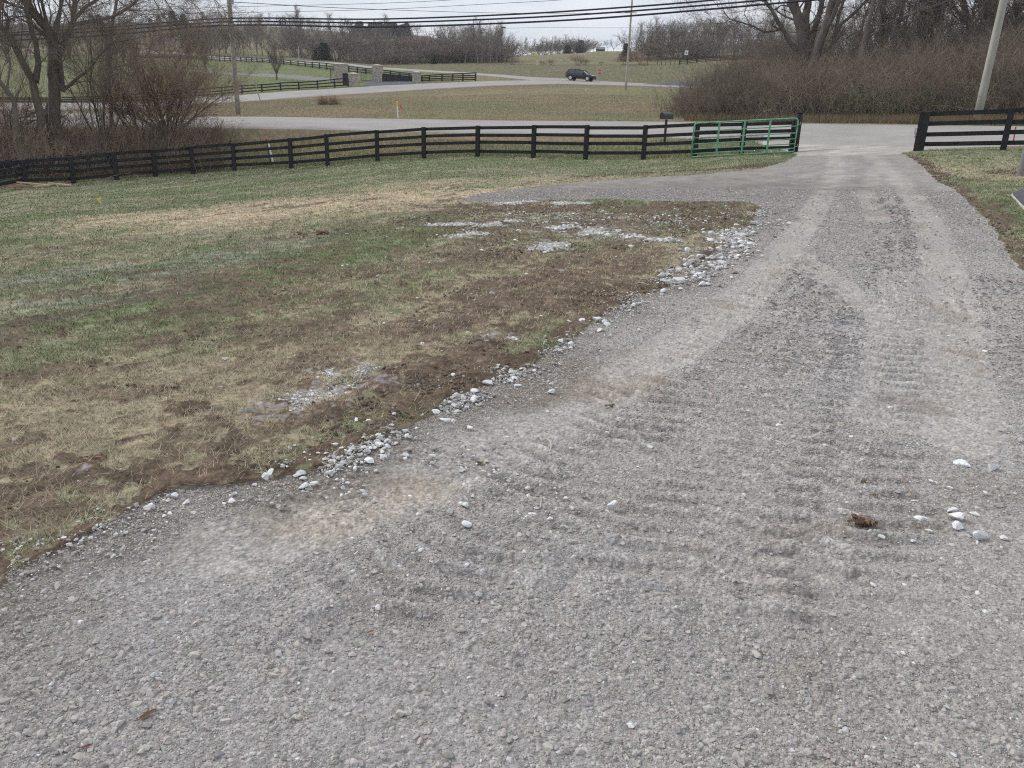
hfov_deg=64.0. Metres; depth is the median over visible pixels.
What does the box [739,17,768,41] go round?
bare tree
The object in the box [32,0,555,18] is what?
cable
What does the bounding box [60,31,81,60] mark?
pear tree
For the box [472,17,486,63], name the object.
bare tree
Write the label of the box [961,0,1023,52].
tree
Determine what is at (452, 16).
cable
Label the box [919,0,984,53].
bare tree
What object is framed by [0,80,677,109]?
road
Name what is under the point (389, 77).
iron gate
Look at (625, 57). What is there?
shrub
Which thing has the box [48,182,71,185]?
board
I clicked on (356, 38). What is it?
bare tree
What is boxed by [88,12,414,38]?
ridge evergreens
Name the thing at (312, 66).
horse fence
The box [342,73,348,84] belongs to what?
keypad box
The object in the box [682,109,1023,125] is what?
dry grass
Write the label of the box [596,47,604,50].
barn
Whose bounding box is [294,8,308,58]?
bare tree
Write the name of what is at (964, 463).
limestone rock
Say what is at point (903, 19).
bare tree
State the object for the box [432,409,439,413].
limestone rock
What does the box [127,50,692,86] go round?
hill road
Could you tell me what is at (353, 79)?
gate pillar
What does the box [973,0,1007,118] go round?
utility pole
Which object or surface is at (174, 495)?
limestone rock
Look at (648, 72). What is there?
ground
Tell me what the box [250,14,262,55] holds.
bare tree
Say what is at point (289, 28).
bare tree
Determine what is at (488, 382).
limestone rock
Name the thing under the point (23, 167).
board fence
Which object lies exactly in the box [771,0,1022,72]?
bare tree
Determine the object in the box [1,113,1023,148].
road
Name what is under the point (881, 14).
bare tree
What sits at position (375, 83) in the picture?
gate apron
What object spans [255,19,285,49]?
bare tree
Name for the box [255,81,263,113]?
guy guard
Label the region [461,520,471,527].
limestone rock
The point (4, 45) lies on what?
pear tree
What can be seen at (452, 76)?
horse fence
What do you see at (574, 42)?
bare tree
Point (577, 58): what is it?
shrub
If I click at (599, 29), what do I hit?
sky
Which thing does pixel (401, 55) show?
wood
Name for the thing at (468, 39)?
bare tree
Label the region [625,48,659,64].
shrub
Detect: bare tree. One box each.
[0,0,34,158]
[0,0,66,156]
[1,0,236,151]
[34,0,158,151]
[50,0,196,151]
[95,0,283,125]
[243,13,280,55]
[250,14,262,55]
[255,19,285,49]
[281,12,292,57]
[288,17,302,57]
[290,2,303,58]
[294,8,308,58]
[299,15,340,50]
[324,12,341,60]
[335,17,348,61]
[343,20,353,60]
[348,20,364,63]
[371,12,390,62]
[403,29,431,62]
[433,30,443,55]
[442,26,453,62]
[450,27,476,57]
[463,25,474,63]
[465,23,482,63]
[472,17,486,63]
[472,21,501,61]
[474,20,507,63]
[488,20,503,63]
[493,31,530,63]
[495,32,522,58]
[556,36,563,50]
[568,37,579,52]
[611,26,645,53]
[630,17,667,57]
[630,20,646,60]
[632,23,654,59]
[653,15,665,58]
[654,14,681,51]
[657,0,865,69]
[661,18,697,40]
[683,13,708,38]
[705,16,715,39]
[724,20,747,42]
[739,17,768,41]
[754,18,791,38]
[759,10,769,34]
[765,7,780,38]
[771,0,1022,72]
[778,6,792,35]
[779,8,793,37]
[799,0,946,76]
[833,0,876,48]
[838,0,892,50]
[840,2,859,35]
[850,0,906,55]
[855,0,922,65]
[863,0,1005,67]
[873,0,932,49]
[897,0,960,69]
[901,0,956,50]
[911,0,997,48]
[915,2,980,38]
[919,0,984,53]
[925,0,1023,64]
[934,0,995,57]
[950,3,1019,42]
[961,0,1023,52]
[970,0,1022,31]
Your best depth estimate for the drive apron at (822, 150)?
29.66 m
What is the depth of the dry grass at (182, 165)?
36.21 m
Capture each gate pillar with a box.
[333,63,348,81]
[347,72,358,86]
[371,64,382,80]
[411,71,421,81]
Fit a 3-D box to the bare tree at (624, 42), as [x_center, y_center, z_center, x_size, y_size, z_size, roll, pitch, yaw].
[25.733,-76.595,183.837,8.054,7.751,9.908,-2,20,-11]
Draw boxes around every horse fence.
[0,78,348,101]
[137,55,411,75]
[421,72,475,81]
[679,54,751,64]
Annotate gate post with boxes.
[791,112,803,152]
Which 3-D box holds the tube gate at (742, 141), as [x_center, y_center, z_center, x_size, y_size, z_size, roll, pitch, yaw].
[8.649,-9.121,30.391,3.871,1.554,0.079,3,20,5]
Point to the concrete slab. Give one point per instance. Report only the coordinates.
(1018, 196)
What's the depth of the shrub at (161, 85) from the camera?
39.66 m
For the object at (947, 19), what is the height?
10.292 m
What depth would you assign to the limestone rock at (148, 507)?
3.31 m
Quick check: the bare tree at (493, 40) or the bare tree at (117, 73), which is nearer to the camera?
the bare tree at (117, 73)
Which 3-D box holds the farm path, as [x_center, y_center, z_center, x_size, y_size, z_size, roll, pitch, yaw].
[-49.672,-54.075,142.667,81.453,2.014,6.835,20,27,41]
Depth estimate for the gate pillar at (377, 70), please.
116.72 m
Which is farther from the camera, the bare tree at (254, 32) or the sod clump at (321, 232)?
the bare tree at (254, 32)
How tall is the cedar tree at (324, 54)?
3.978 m
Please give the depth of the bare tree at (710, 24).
195.58 m
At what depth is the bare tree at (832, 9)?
52.19 m
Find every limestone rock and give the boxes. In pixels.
[143,503,155,510]
[171,492,177,498]
[261,472,268,479]
[267,468,273,475]
[298,470,306,474]
[298,482,309,488]
[364,457,373,462]
[380,454,386,459]
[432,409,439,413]
[440,418,450,421]
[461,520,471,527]
[470,388,478,392]
[482,380,492,384]
[607,500,617,509]
[675,277,684,281]
[698,281,705,285]
[708,231,716,235]
[913,515,929,519]
[947,507,957,511]
[949,512,963,520]
[952,521,963,529]
[953,459,970,466]
[969,512,979,515]
[973,530,987,539]
[988,464,998,470]
[1000,535,1008,539]
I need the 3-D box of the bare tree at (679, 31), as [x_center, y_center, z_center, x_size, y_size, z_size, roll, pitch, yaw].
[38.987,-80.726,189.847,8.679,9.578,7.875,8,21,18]
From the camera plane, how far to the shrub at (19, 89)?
34.79 m
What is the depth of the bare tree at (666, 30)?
187.84 m
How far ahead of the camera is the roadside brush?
36.43 m
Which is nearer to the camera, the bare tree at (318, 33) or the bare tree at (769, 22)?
the bare tree at (769, 22)
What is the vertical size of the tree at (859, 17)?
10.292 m
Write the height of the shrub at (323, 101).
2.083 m
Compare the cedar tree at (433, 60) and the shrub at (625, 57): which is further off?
the cedar tree at (433, 60)
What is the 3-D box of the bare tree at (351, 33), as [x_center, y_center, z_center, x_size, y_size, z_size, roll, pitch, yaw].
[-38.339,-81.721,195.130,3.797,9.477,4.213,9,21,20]
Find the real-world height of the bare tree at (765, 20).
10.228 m
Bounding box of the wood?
[0,7,1022,64]
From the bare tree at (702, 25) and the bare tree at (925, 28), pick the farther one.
the bare tree at (702, 25)
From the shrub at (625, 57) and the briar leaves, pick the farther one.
the shrub at (625, 57)
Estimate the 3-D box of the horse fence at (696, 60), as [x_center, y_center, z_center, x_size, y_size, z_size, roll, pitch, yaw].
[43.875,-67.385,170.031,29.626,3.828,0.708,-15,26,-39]
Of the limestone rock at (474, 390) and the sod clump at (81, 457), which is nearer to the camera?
the sod clump at (81, 457)
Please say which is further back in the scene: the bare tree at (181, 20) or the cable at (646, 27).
the cable at (646, 27)
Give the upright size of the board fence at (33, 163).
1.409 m
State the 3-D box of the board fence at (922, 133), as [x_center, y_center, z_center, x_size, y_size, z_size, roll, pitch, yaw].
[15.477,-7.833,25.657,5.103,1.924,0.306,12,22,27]
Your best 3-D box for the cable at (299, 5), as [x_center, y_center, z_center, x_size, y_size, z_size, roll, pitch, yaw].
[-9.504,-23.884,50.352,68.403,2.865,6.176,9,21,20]
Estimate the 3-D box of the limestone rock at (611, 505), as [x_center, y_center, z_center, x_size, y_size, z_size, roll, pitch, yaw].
[0.425,0.509,3.445,0.036,0.041,0.043,19,26,40]
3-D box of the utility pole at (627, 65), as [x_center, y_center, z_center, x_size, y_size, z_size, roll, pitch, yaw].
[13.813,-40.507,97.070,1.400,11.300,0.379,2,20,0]
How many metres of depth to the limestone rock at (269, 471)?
3.64 m
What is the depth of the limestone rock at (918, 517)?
3.40 m
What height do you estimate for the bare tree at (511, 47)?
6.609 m
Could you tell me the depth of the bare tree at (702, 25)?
191.40 m
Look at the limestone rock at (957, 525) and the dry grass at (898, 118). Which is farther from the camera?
the dry grass at (898, 118)
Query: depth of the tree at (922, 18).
53.36 m
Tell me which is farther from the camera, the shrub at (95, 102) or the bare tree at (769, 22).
the bare tree at (769, 22)
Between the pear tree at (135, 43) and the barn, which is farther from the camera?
the barn
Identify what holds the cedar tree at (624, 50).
on the ground at (648, 72)
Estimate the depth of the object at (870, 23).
59.97 m
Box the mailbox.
[659,112,672,141]
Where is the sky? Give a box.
[1,0,1021,54]
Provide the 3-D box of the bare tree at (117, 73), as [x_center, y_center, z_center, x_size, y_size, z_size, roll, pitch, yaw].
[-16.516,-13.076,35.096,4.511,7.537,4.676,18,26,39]
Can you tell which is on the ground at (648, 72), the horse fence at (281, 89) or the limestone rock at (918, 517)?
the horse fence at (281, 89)
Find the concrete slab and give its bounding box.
[1011,189,1023,208]
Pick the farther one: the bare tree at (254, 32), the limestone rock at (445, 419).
the bare tree at (254, 32)
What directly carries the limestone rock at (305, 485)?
on the gravel driveway
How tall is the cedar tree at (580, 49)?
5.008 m
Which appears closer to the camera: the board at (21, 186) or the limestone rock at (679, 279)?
the limestone rock at (679, 279)
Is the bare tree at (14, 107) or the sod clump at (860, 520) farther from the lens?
the bare tree at (14, 107)
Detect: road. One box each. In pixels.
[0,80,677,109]
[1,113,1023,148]
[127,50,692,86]
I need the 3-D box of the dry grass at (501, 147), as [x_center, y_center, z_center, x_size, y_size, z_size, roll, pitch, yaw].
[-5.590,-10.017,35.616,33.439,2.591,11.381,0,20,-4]
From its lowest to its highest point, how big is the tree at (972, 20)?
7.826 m
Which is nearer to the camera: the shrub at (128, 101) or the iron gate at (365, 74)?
the shrub at (128, 101)
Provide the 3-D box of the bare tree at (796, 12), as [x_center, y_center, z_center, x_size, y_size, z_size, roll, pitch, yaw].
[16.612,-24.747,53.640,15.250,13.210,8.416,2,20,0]
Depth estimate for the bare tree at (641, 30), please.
182.29 m
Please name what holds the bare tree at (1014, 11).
on the ground at (648, 72)
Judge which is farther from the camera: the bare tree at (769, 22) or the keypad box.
the bare tree at (769, 22)
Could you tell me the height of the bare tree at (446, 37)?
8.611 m
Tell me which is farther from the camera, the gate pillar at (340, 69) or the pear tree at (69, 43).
the pear tree at (69, 43)
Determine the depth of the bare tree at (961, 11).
51.44 m
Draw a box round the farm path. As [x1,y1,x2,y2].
[168,68,333,80]
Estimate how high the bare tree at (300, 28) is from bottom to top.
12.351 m
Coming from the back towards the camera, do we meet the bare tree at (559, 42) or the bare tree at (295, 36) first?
the bare tree at (559, 42)
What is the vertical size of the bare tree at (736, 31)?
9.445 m
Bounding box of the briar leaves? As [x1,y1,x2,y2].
[823,69,1023,124]
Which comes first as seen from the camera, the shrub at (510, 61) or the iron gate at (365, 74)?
the iron gate at (365, 74)
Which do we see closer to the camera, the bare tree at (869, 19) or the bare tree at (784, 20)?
the bare tree at (869, 19)
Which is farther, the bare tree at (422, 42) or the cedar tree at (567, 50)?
the cedar tree at (567, 50)
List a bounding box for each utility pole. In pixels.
[227,0,240,114]
[625,0,636,89]
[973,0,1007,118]
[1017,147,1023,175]
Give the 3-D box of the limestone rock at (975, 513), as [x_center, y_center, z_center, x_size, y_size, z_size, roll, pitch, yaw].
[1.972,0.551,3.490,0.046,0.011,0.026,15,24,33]
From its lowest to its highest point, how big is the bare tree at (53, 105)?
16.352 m
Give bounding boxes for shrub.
[0,28,64,156]
[4,0,177,146]
[33,1,247,138]
[67,7,267,133]
[314,94,344,104]
[505,56,519,64]
[563,54,589,64]
[615,51,636,64]
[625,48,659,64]
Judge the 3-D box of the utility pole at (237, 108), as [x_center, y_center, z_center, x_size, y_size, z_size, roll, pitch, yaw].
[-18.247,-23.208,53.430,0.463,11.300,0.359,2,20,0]
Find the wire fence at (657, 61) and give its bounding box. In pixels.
[647,58,675,64]
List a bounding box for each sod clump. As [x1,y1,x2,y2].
[76,452,106,462]
[316,230,328,234]
[846,513,879,526]
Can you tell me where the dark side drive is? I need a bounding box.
[653,81,701,85]
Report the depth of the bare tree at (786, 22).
181.74 m
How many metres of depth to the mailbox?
35.14 m
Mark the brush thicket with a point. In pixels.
(775, 86)
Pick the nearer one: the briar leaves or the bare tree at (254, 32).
the briar leaves
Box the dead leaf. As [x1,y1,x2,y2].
[134,708,156,720]
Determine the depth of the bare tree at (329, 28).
192.99 m
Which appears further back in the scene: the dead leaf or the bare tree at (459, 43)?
the bare tree at (459, 43)
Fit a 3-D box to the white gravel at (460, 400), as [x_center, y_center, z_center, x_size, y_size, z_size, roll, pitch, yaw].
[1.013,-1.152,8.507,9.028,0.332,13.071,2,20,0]
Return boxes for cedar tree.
[311,50,319,59]
[314,42,333,60]
[430,57,437,63]
[563,45,571,53]
[573,40,585,52]
[618,43,633,60]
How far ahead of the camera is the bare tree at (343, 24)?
194.01 m
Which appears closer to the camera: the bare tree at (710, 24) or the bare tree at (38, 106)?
the bare tree at (38, 106)
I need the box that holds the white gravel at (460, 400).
[0,200,1023,703]
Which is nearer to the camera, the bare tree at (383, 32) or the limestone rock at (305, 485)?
the limestone rock at (305, 485)
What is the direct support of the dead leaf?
on the gravel driveway
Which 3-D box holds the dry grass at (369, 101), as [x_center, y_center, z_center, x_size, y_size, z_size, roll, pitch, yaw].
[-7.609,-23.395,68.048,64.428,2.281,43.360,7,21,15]
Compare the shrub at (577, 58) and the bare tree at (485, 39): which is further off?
the bare tree at (485, 39)
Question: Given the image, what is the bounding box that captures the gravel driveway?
[0,153,1023,767]
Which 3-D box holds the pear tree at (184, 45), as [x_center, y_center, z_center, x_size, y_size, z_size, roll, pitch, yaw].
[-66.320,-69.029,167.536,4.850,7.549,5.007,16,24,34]
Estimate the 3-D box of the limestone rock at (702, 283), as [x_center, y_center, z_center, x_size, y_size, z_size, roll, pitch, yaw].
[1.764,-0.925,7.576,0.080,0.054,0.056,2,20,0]
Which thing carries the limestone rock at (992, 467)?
on the gravel driveway
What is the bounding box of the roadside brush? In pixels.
[0,66,262,181]
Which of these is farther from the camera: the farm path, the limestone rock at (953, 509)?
the farm path
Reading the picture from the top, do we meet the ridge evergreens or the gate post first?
the ridge evergreens
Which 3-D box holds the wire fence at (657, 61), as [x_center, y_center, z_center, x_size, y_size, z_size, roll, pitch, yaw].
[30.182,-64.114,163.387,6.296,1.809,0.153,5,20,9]
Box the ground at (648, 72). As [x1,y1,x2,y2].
[0,22,1023,584]
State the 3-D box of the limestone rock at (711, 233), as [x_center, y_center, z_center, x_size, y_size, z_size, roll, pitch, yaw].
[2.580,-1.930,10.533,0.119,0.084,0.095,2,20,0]
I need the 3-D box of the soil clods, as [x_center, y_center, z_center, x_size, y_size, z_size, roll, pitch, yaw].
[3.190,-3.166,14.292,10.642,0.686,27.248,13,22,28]
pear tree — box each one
[0,30,10,62]
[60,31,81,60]
[125,36,145,56]
[174,31,193,64]
[189,28,218,66]
[262,39,290,79]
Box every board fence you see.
[0,120,795,185]
[0,151,111,178]
[913,108,1023,150]
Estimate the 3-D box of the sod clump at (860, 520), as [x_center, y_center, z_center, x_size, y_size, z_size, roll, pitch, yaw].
[1.444,0.569,3.389,0.160,0.056,0.093,2,20,0]
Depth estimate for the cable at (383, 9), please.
65.01 m
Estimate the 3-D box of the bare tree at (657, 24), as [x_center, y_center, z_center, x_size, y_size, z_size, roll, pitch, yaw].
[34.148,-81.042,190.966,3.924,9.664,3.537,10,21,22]
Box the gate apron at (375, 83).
[362,80,414,86]
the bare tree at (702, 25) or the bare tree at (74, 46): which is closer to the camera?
the bare tree at (74, 46)
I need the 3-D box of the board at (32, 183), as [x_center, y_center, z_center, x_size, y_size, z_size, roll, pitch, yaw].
[-17.523,-7.338,30.023,1.094,0.149,0.120,-3,20,-13]
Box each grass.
[0,122,227,179]
[0,134,764,188]
[174,94,813,122]
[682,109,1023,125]
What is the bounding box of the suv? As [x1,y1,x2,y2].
[565,69,596,80]
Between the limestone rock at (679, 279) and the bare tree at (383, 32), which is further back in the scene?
the bare tree at (383, 32)
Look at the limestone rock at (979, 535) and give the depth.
3.27 m
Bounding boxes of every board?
[8,184,34,187]
[17,182,50,185]
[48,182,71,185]
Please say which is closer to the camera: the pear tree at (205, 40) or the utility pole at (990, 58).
the utility pole at (990, 58)
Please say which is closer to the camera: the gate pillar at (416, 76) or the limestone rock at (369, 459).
the limestone rock at (369, 459)
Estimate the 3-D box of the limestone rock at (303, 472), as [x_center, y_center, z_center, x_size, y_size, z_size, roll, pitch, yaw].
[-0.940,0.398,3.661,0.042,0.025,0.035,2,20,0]
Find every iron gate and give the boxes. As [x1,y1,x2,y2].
[361,68,371,80]
[382,73,411,80]
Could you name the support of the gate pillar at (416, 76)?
on the gate apron at (375, 83)
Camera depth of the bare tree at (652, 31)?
186.40 m
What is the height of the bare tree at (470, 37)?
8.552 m
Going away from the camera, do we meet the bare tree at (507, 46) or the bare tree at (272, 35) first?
the bare tree at (507, 46)
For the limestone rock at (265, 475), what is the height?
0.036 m
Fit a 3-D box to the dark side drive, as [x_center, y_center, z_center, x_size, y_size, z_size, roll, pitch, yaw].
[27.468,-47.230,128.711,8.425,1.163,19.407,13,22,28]
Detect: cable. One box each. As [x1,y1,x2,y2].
[0,0,768,35]
[1,0,818,40]
[10,0,717,32]
[18,0,445,14]
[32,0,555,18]
[234,2,554,13]
[413,22,784,32]
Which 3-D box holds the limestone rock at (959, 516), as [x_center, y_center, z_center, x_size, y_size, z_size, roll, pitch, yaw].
[1.868,0.554,3.441,0.048,0.036,0.062,2,20,0]
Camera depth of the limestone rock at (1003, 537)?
3.29 m
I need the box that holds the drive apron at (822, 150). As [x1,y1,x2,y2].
[757,141,928,155]
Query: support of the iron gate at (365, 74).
on the gate apron at (375, 83)
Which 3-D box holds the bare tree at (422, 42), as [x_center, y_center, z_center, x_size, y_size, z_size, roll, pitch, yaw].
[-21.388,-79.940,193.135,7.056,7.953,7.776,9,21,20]
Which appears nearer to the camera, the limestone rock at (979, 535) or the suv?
the limestone rock at (979, 535)
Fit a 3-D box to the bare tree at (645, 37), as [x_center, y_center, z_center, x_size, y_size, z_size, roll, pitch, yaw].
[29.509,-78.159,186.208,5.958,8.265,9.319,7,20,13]
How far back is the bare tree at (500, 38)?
182.21 m
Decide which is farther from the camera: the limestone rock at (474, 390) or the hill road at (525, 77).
the hill road at (525, 77)
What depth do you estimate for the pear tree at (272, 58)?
120.42 m
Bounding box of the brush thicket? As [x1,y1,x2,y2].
[649,0,1023,119]
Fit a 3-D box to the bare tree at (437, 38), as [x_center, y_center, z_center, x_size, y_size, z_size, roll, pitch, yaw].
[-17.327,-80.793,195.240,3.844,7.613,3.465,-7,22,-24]
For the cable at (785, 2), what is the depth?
49.92 m
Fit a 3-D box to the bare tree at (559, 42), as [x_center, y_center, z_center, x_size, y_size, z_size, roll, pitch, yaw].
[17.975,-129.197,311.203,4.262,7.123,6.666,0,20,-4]
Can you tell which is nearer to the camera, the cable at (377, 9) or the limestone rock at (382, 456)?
the limestone rock at (382, 456)
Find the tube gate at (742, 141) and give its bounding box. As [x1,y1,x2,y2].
[690,118,800,157]
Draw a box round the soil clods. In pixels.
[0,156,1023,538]
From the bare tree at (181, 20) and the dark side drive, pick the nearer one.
the bare tree at (181, 20)

